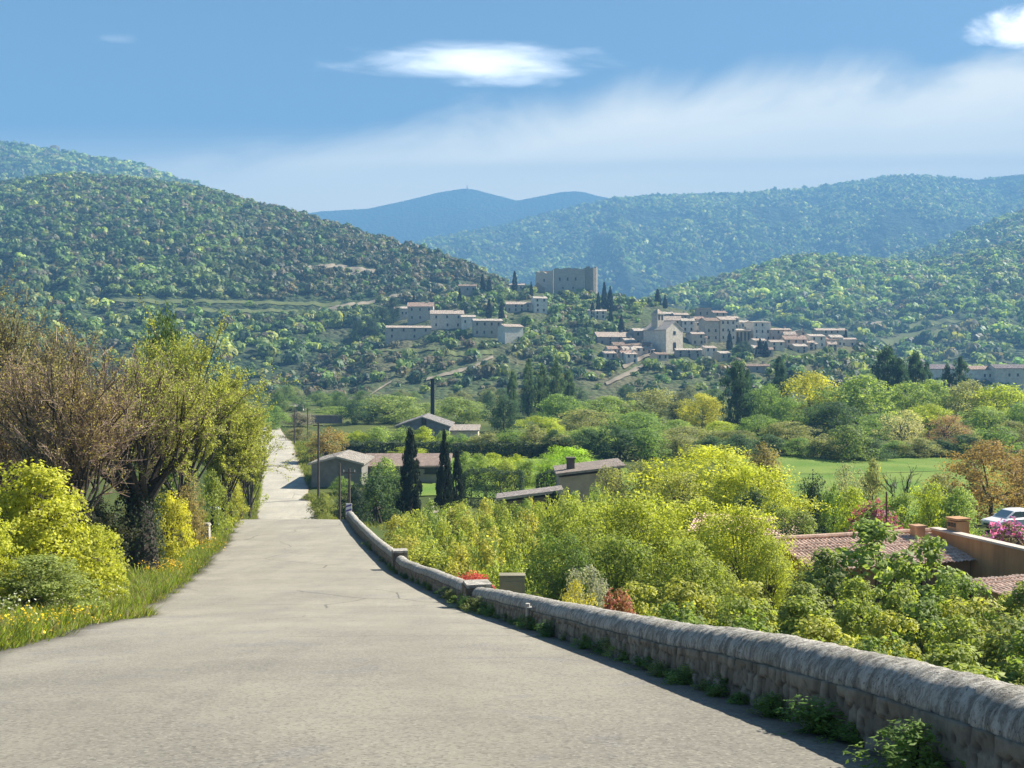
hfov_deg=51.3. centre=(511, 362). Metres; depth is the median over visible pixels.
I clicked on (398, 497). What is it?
bush
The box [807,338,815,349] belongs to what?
village house
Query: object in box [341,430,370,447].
hedgerow shrub
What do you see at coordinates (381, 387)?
path
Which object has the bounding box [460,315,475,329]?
village house
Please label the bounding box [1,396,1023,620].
ground
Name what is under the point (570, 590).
shrub
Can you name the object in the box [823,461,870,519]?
shrub
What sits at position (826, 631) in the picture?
bramble bush
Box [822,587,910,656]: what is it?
bramble bush
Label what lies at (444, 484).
cypress
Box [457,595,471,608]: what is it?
weed
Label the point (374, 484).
bush
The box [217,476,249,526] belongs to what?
verge bush
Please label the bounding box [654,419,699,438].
broadleaf tree
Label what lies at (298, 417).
broadleaf tree
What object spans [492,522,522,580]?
fruit tree
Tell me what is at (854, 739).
weed
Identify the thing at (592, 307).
cypress
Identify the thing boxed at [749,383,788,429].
broadleaf tree
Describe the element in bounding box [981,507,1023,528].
parked car
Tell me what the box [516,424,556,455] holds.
hedgerow shrub
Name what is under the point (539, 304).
village house
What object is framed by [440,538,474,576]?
fruit tree
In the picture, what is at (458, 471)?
cypress
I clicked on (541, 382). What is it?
poplar
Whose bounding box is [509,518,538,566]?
fruit tree
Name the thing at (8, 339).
bare tree
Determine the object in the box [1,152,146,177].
hill
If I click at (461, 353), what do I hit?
field
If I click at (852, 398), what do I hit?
broadleaf tree
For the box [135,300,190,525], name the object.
tree
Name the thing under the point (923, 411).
broadleaf tree
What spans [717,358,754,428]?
poplar
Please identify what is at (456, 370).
path
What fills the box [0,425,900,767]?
road
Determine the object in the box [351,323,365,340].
pine
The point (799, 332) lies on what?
village house
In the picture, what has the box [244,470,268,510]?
bush
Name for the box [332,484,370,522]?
bush
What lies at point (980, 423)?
broadleaf tree
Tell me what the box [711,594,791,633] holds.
bramble bush
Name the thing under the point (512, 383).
poplar
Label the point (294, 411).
utility pole
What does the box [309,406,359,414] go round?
broadleaf tree
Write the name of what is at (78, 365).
bare tree
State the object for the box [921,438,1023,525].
garden tree
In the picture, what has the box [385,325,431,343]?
village house
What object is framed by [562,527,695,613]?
willow shrub
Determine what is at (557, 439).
bush
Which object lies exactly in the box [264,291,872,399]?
hill
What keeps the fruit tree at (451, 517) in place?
on the ground at (344, 427)
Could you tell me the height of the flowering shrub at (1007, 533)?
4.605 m
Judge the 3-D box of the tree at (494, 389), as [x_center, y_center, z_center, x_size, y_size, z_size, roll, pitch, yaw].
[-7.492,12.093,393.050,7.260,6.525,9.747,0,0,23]
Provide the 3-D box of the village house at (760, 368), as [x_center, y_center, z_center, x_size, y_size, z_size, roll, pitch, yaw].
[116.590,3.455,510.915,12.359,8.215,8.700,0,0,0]
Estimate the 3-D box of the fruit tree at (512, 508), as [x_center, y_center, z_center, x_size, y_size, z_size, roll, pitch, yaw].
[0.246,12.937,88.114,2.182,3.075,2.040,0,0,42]
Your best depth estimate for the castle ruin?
745.67 m
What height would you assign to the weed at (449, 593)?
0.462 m
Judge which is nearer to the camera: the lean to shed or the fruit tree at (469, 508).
the lean to shed
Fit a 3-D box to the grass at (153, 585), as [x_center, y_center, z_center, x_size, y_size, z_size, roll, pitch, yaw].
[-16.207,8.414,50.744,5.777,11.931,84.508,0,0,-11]
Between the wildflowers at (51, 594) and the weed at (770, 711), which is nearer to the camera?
the weed at (770, 711)
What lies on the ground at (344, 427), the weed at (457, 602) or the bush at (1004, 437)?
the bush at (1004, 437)
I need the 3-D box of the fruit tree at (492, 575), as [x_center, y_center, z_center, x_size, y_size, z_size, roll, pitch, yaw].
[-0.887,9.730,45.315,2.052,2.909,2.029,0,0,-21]
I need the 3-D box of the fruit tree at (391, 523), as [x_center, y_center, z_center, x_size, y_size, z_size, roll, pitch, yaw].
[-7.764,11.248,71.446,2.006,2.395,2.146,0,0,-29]
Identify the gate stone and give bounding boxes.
[198,523,210,539]
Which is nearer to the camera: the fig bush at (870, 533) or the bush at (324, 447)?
the fig bush at (870, 533)
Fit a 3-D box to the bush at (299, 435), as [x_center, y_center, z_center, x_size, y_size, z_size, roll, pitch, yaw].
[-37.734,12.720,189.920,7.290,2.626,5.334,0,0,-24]
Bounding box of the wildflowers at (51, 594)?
[0,581,129,613]
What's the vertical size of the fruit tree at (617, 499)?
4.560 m
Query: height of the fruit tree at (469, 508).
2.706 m
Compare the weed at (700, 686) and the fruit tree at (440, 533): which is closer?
the weed at (700, 686)
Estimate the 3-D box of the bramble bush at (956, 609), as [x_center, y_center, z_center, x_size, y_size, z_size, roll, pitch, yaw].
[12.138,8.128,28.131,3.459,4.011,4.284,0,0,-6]
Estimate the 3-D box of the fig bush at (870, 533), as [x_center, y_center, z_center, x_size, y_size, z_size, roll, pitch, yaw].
[12.879,8.216,38.229,4.772,5.512,5.548,0,0,-12]
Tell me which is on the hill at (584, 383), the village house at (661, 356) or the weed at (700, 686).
the village house at (661, 356)
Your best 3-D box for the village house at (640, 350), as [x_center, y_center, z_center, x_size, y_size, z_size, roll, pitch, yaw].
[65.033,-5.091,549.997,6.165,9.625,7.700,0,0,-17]
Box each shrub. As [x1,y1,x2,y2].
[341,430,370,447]
[355,426,394,451]
[378,425,416,452]
[413,426,435,451]
[432,430,454,452]
[446,433,481,454]
[458,570,495,588]
[464,432,506,455]
[487,426,533,455]
[510,498,539,536]
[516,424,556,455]
[525,528,612,602]
[526,501,546,544]
[527,498,624,604]
[541,429,574,451]
[549,487,706,609]
[556,564,618,607]
[561,575,600,605]
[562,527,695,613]
[564,490,580,523]
[581,483,607,535]
[601,587,635,613]
[606,536,739,623]
[633,494,758,613]
[690,496,810,623]
[729,527,797,628]
[770,551,851,623]
[774,506,796,523]
[775,509,817,535]
[818,481,845,533]
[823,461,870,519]
[825,484,884,532]
[844,491,903,531]
[857,457,888,509]
[879,491,923,528]
[891,478,948,531]
[920,472,954,526]
[925,486,989,536]
[981,516,1023,545]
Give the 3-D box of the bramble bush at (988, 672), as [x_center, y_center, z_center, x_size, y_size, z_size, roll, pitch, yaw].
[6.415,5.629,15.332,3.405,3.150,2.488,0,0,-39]
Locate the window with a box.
[423,465,436,473]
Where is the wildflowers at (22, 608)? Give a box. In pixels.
[0,602,120,633]
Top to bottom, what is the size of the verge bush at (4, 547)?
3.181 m
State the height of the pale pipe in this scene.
0.550 m
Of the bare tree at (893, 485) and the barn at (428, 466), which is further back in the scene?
the barn at (428, 466)
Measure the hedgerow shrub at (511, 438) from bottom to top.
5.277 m
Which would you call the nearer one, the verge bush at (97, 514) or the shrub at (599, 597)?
the shrub at (599, 597)
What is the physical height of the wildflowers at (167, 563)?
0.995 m
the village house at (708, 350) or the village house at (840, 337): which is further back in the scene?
the village house at (840, 337)
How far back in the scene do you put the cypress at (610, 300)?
675.62 m
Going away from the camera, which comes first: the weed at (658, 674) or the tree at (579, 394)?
the weed at (658, 674)
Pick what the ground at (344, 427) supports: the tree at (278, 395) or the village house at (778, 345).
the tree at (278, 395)
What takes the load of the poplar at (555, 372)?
on the ground at (344, 427)
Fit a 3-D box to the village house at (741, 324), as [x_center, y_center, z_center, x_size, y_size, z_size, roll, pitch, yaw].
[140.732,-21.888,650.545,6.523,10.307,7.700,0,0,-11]
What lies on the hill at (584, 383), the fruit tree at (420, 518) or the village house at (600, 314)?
the village house at (600, 314)
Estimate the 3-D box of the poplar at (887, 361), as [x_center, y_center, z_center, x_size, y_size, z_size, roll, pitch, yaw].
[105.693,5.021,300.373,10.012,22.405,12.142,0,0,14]
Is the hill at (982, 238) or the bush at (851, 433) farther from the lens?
the hill at (982, 238)
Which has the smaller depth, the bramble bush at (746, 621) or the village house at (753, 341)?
the bramble bush at (746, 621)
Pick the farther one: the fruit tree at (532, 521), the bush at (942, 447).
the bush at (942, 447)
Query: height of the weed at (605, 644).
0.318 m
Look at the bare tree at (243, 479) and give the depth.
83.66 m
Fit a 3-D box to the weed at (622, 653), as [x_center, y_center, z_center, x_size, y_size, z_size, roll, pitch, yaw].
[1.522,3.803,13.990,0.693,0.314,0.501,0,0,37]
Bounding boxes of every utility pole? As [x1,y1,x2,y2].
[291,410,297,443]
[313,422,322,498]
[338,463,340,519]
[342,468,355,502]
[885,492,886,528]
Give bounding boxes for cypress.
[395,427,422,516]
[434,429,453,511]
[449,449,463,504]
[457,288,461,302]
[480,274,485,291]
[485,299,492,317]
[486,276,491,291]
[498,302,504,318]
[511,271,517,290]
[529,282,533,295]
[590,302,594,316]
[595,292,600,309]
[601,281,606,309]
[606,286,613,309]
[608,305,612,321]
[618,315,624,331]
[654,289,661,304]
[663,295,667,308]
[726,330,732,349]
[755,339,762,354]
[762,341,769,356]
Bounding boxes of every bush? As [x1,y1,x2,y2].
[0,450,154,603]
[0,507,37,604]
[0,552,111,615]
[1,493,55,558]
[65,522,129,601]
[71,497,140,571]
[119,506,185,557]
[153,488,198,559]
[160,480,210,546]
[196,467,236,535]
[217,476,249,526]
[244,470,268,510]
[279,427,316,440]
[292,421,349,460]
[300,493,314,500]
[303,492,336,518]
[328,476,355,494]
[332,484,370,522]
[341,459,402,525]
[360,456,402,507]
[377,467,406,518]
[387,446,427,452]
[450,451,482,472]
[457,453,492,486]
[478,452,501,473]
[488,453,519,488]
[504,454,535,475]
[508,458,544,486]
[531,460,556,488]
[540,434,582,456]
[547,490,558,525]
[560,428,614,457]
[585,423,656,459]
[614,568,660,616]
[621,427,673,460]
[642,574,719,625]
[643,599,708,624]
[648,607,702,624]
[649,431,707,458]
[687,435,739,458]
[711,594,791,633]
[713,578,781,632]
[716,434,758,456]
[730,433,792,502]
[731,485,783,516]
[731,606,772,632]
[750,434,791,455]
[773,592,836,636]
[775,437,822,457]
[776,573,836,635]
[785,469,832,533]
[786,546,857,632]
[792,609,860,649]
[802,433,843,459]
[808,424,879,461]
[809,516,940,622]
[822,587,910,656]
[826,571,908,639]
[834,631,915,657]
[846,600,932,661]
[848,434,898,460]
[867,440,918,457]
[871,534,987,633]
[871,575,934,647]
[879,586,951,661]
[890,438,951,457]
[909,632,1008,680]
[911,594,1016,666]
[921,436,964,456]
[924,611,996,670]
[928,433,986,457]
[930,574,1009,637]
[942,644,1011,682]
[959,424,1023,458]
[970,612,1023,682]
[989,580,1023,636]
[991,630,1023,685]
[1011,602,1023,657]
[1014,674,1023,685]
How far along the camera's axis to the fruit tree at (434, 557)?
51.22 m
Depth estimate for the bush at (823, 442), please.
164.14 m
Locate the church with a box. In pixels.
[643,309,683,353]
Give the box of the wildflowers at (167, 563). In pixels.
[137,556,209,571]
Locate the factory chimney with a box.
[430,379,434,414]
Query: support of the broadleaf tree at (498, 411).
on the ground at (344, 427)
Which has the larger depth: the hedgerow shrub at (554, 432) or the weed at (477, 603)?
the hedgerow shrub at (554, 432)
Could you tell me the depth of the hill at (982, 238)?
2218.97 m
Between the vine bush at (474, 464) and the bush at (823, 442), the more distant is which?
the bush at (823, 442)
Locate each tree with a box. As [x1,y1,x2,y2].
[0,259,87,487]
[0,307,163,572]
[0,323,95,525]
[33,314,110,408]
[45,326,239,571]
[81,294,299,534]
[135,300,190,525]
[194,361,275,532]
[218,393,293,519]
[245,391,267,400]
[246,399,303,518]
[260,406,292,429]
[268,387,284,399]
[269,390,288,411]
[276,400,290,411]
[277,384,296,400]
[280,387,304,401]
[280,412,315,426]
[283,400,294,410]
[289,396,314,406]
[296,401,310,411]
[308,390,329,400]
[309,393,333,405]
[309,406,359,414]
[317,396,331,408]
[326,391,352,409]
[334,400,371,424]
[342,393,425,423]
[349,390,375,406]
[361,405,379,424]
[379,396,401,406]
[380,513,412,543]
[383,392,404,398]
[385,527,412,547]
[388,534,425,561]
[394,389,412,397]
[394,402,452,419]
[397,509,422,535]
[400,518,431,546]
[407,507,440,537]
[407,539,449,570]
[408,391,420,398]
[408,508,433,546]
[414,534,445,567]
[422,509,452,551]
[424,498,440,529]
[426,396,489,423]
[430,515,457,571]
[435,503,461,523]
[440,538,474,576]
[442,525,482,572]
[444,507,461,543]
[444,561,474,577]
[445,393,458,408]
[447,498,471,517]
[449,504,478,535]
[452,501,472,518]
[455,390,473,406]
[455,514,479,559]
[460,515,482,568]
[463,535,505,588]
[467,558,512,588]
[469,525,508,568]
[471,533,504,574]
[472,497,496,534]
[474,496,496,520]
[474,509,492,541]
[475,390,498,406]
[477,395,523,432]
[477,516,505,558]
[481,387,500,395]
[482,389,496,408]
[488,499,514,524]
[492,507,516,538]
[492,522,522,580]
[493,387,507,403]
[494,512,516,542]
[497,542,536,593]
[504,554,535,594]
[505,501,519,526]
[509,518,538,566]
[511,507,536,539]
[513,506,540,557]
[514,415,567,439]
[516,399,523,411]
[524,523,551,564]
[525,496,534,511]
[529,446,600,486]
[529,533,560,590]
[530,393,590,425]
[530,542,561,596]
[536,495,563,543]
[552,487,576,533]
[554,408,619,436]
[561,425,614,447]
[564,490,584,546]
[574,387,591,406]
[575,494,600,535]
[577,395,652,425]
[586,465,634,524]
[591,458,673,534]
[592,486,615,545]
[595,410,672,438]
[601,491,632,538]
[613,387,700,426]
[615,384,635,401]
[624,444,831,535]
[639,468,713,537]
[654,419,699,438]
[657,425,725,447]
[667,392,693,425]
[673,393,726,428]
[682,385,697,397]
[693,460,797,516]
[696,420,739,439]
[698,388,727,405]
[702,429,758,448]
[732,414,779,443]
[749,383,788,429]
[753,388,768,403]
[754,420,820,444]
[762,396,815,433]
[779,369,842,431]
[797,400,862,437]
[805,373,919,431]
[852,413,911,439]
[870,381,940,429]
[871,409,924,443]
[875,465,922,518]
[896,379,972,429]
[904,403,961,437]
[918,413,973,443]
[921,424,981,445]
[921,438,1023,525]
[936,379,998,429]
[946,405,1019,439]
[954,382,1023,431]
[991,420,1023,450]
[996,447,1023,507]
[1000,403,1023,435]
[1006,384,1023,402]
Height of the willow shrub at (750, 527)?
6.136 m
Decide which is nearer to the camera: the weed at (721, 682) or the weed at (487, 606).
the weed at (721, 682)
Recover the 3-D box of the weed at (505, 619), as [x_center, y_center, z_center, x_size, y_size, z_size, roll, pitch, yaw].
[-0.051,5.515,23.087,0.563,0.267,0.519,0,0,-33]
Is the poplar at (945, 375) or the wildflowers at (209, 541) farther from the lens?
the poplar at (945, 375)
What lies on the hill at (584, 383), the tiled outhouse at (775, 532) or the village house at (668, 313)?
the village house at (668, 313)
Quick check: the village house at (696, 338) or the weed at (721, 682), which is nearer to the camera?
the weed at (721, 682)
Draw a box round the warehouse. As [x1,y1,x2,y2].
[394,413,454,440]
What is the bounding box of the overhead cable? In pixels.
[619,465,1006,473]
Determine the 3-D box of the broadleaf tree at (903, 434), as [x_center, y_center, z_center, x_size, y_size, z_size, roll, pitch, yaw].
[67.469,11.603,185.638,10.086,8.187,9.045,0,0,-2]
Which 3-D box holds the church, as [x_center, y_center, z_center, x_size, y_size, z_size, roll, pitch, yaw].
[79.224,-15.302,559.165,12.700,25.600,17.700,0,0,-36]
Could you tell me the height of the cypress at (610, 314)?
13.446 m
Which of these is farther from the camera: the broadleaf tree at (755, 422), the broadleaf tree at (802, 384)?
the broadleaf tree at (802, 384)
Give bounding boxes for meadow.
[414,455,652,497]
[706,456,1020,524]
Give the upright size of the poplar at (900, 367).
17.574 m
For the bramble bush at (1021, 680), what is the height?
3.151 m
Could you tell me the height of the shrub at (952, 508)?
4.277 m
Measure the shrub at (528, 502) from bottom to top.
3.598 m
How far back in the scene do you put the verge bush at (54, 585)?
23.30 m
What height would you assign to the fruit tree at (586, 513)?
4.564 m
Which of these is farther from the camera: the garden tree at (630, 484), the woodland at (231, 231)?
the woodland at (231, 231)
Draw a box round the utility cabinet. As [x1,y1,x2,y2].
[499,573,524,593]
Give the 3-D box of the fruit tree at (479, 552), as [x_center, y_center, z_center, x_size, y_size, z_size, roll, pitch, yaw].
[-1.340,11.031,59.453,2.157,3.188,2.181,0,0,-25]
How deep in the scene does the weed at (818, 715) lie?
7.89 m
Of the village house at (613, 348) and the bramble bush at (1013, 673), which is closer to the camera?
the bramble bush at (1013, 673)
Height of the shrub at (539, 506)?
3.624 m
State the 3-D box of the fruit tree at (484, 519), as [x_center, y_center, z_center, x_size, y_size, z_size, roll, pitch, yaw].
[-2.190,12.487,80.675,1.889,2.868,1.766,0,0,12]
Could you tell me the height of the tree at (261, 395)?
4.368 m
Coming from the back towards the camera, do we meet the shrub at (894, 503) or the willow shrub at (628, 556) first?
the shrub at (894, 503)
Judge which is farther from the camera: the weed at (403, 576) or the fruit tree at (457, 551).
the fruit tree at (457, 551)
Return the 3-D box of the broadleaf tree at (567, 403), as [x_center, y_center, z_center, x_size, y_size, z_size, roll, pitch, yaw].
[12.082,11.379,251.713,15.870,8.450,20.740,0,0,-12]
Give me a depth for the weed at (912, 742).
6.37 m
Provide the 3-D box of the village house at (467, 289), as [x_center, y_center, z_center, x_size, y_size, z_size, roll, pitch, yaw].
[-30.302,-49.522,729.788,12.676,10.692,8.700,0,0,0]
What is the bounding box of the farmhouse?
[289,402,306,410]
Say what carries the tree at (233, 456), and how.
on the ground at (344, 427)
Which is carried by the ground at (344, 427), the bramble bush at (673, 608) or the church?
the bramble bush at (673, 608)
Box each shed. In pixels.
[450,424,480,439]
[496,485,562,519]
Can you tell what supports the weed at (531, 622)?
on the road
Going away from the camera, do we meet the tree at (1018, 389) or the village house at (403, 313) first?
the tree at (1018, 389)
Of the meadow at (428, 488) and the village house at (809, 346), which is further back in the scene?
the village house at (809, 346)
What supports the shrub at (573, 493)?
on the ground at (344, 427)
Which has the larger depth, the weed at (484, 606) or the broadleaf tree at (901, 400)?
the broadleaf tree at (901, 400)
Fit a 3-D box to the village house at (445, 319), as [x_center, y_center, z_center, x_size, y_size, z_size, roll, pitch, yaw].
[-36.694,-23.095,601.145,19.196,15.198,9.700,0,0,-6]
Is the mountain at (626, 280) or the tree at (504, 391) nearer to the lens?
the tree at (504, 391)
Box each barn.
[308,450,374,487]
[366,453,452,481]
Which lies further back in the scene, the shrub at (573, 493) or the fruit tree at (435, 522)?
the shrub at (573, 493)
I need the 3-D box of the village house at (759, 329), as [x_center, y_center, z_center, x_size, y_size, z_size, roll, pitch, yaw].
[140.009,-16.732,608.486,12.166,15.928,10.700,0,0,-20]
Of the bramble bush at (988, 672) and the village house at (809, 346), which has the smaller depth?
the bramble bush at (988, 672)
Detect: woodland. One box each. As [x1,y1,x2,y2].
[0,140,215,188]
[0,171,509,381]
[207,284,1023,397]
[412,173,1023,297]
[637,238,1023,365]
[884,208,1023,261]
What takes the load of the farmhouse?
on the ground at (344, 427)
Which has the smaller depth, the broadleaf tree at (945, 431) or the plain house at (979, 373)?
the broadleaf tree at (945, 431)
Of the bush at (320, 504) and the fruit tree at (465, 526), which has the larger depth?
the bush at (320, 504)
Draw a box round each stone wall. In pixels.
[346,511,492,604]
[470,587,1023,767]
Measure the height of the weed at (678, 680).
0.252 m
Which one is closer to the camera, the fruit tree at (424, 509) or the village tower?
the fruit tree at (424, 509)
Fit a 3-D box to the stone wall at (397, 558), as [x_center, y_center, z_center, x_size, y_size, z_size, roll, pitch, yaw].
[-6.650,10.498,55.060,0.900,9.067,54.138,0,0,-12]
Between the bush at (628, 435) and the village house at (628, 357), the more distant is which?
the village house at (628, 357)
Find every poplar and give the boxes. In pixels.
[506,369,517,414]
[519,358,537,417]
[536,362,549,414]
[544,360,567,415]
[561,368,576,412]
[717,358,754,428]
[740,368,755,419]
[765,356,791,405]
[870,343,905,411]
[884,358,910,413]
[905,347,928,403]
[921,362,933,402]
[941,362,953,405]
[948,355,975,406]
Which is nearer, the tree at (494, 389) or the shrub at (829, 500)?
the shrub at (829, 500)
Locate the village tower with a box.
[694,308,710,317]
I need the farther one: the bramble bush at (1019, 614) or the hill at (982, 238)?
the hill at (982, 238)
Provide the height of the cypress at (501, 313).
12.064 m
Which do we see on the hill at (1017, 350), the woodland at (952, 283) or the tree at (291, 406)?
the woodland at (952, 283)
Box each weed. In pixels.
[401,572,407,578]
[423,582,431,589]
[435,587,448,598]
[442,589,455,602]
[447,592,464,607]
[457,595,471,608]
[460,596,483,611]
[463,599,473,609]
[475,600,486,614]
[476,604,489,615]
[477,601,494,616]
[495,612,507,621]
[512,615,532,628]
[515,617,537,630]
[516,614,525,625]
[533,619,554,637]
[558,632,566,640]
[570,633,591,648]
[584,638,603,652]
[592,635,611,655]
[601,644,628,660]
[616,655,628,661]
[622,655,653,669]
[645,659,669,676]
[649,665,665,677]
[661,662,696,684]
[664,668,682,679]
[690,679,712,690]
[702,670,728,695]
[704,685,729,696]
[726,691,749,705]
[746,695,785,716]
[753,691,791,720]
[775,694,847,739]
[814,719,862,745]
[842,716,965,767]
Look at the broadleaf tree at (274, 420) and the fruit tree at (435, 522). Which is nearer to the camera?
the fruit tree at (435, 522)
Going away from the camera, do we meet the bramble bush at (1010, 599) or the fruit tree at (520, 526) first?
the bramble bush at (1010, 599)
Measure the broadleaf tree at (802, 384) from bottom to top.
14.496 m
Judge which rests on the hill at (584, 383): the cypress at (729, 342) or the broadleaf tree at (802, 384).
the cypress at (729, 342)
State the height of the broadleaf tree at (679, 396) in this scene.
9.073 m
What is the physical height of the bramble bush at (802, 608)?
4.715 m
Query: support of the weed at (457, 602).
on the road
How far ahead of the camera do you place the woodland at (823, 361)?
531.83 m
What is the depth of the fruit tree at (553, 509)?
70.88 m
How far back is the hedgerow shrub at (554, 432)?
170.34 m
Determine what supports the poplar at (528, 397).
on the ground at (344, 427)
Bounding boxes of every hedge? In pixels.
[336,439,570,457]
[462,466,525,505]
[536,468,555,487]
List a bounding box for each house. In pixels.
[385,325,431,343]
[394,306,406,320]
[407,300,434,324]
[430,308,463,329]
[458,282,476,295]
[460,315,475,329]
[471,319,502,337]
[497,324,523,343]
[505,302,531,312]
[509,282,524,290]
[531,295,547,313]
[553,457,625,509]
[587,310,606,320]
[592,330,631,344]
[600,349,616,358]
[604,346,617,356]
[609,340,652,350]
[617,348,628,359]
[619,336,636,341]
[619,344,636,351]
[623,350,637,363]
[629,326,644,341]
[635,343,645,355]
[646,344,654,352]
[649,350,668,361]
[663,310,672,315]
[664,316,680,326]
[671,311,688,317]
[673,346,701,359]
[681,316,694,331]
[688,330,704,345]
[694,321,698,331]
[698,318,719,342]
[698,346,716,357]
[711,309,726,317]
[712,351,731,360]
[715,317,735,343]
[725,314,739,328]
[736,327,750,342]
[739,318,747,328]
[739,524,976,610]
[743,361,770,373]
[744,319,771,339]
[748,338,766,344]
[754,347,773,356]
[767,340,784,351]
[769,326,791,339]
[779,334,807,347]
[781,332,796,335]
[788,342,807,352]
[792,328,806,334]
[803,334,825,348]
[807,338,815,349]
[807,339,816,350]
[811,326,847,337]
[825,335,839,346]
[826,335,843,346]
[826,340,836,350]
[843,338,856,347]
[918,364,954,378]
[963,366,990,385]
[987,364,1023,390]
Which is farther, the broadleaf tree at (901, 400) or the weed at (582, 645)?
the broadleaf tree at (901, 400)
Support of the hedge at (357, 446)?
on the ground at (344, 427)
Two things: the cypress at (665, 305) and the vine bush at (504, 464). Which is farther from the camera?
the cypress at (665, 305)
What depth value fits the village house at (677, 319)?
615.34 m
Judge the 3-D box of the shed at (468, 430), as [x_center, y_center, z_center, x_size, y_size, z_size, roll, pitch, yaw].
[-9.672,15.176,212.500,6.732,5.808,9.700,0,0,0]
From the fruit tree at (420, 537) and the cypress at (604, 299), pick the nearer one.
the fruit tree at (420, 537)
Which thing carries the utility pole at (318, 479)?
on the ground at (344, 427)
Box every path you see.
[109,298,340,306]
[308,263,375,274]
[320,291,407,309]
[368,380,391,395]
[426,356,492,379]
[606,364,643,383]
[622,353,649,367]
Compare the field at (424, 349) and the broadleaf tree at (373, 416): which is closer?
the broadleaf tree at (373, 416)
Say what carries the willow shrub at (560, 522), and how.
on the ground at (344, 427)
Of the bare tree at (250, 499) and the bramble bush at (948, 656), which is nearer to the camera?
the bramble bush at (948, 656)
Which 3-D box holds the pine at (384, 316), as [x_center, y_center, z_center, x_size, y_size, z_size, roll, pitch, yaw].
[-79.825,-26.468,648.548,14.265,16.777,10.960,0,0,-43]
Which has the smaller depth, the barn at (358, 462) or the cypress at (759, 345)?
the barn at (358, 462)
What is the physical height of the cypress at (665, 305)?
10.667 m
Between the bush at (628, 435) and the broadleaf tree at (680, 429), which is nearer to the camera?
the bush at (628, 435)
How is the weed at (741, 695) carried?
on the road
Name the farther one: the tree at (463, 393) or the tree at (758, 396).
the tree at (758, 396)
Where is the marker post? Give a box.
[346,503,351,514]
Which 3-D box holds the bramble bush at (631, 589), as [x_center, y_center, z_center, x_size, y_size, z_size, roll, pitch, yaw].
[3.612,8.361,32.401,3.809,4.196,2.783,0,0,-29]
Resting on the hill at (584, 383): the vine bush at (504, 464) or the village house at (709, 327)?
the village house at (709, 327)
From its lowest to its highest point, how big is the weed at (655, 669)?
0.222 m
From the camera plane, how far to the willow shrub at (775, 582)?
43.67 m
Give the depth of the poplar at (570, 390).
294.95 m
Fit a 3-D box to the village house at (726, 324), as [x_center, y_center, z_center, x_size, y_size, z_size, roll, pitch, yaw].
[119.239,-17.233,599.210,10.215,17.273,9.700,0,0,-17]
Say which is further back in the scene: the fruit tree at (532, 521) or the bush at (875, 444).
the bush at (875, 444)
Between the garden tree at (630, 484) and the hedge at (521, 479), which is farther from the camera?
the hedge at (521, 479)
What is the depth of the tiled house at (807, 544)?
50.39 m
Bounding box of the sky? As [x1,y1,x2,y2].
[0,0,1023,212]
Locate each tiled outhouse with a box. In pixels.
[688,513,801,573]
[971,574,1023,634]
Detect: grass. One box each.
[0,515,241,650]
[228,439,396,528]
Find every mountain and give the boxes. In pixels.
[308,189,607,243]
[443,174,1023,299]
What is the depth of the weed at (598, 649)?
15.19 m
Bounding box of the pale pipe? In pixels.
[526,603,531,622]
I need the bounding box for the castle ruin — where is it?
[535,266,596,293]
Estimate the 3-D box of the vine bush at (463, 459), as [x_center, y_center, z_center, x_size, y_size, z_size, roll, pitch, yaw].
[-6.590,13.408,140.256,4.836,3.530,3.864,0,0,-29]
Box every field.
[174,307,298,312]
[380,347,444,351]
[447,350,492,355]
[881,329,970,345]
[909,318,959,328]
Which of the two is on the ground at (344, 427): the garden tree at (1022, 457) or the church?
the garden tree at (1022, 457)
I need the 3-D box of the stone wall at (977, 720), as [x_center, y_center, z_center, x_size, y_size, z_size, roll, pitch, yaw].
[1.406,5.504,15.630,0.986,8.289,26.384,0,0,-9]
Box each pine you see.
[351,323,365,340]
[356,315,381,336]
[370,306,391,324]
[386,296,401,322]
[734,341,754,352]
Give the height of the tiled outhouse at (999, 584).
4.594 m
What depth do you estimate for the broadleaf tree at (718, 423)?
203.87 m
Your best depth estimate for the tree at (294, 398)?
334.95 m
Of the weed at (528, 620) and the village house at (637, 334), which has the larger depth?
the village house at (637, 334)
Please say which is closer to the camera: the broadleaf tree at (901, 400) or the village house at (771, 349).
the broadleaf tree at (901, 400)
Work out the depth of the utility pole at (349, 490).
87.92 m
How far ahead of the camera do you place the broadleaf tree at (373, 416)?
261.46 m
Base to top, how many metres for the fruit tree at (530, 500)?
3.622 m
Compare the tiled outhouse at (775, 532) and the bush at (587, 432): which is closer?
the tiled outhouse at (775, 532)
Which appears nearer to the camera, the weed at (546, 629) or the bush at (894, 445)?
the weed at (546, 629)
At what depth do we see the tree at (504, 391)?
371.23 m
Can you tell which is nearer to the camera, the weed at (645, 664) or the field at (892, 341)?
the weed at (645, 664)
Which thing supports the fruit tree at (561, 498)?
on the ground at (344, 427)
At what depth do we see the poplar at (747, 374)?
261.59 m
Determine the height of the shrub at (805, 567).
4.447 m
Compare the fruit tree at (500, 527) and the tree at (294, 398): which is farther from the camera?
the tree at (294, 398)
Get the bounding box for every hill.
[0,190,476,392]
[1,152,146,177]
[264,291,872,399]
[670,254,1023,373]
[944,230,1015,255]
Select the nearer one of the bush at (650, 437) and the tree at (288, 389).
the bush at (650, 437)
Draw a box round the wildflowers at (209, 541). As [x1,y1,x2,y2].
[192,533,233,549]
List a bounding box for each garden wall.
[295,415,341,423]
[930,516,1023,599]
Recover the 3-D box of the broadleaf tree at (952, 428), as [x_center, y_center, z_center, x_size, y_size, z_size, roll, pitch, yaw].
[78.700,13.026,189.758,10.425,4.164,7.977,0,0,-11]
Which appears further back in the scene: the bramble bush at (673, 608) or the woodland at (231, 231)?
the woodland at (231, 231)

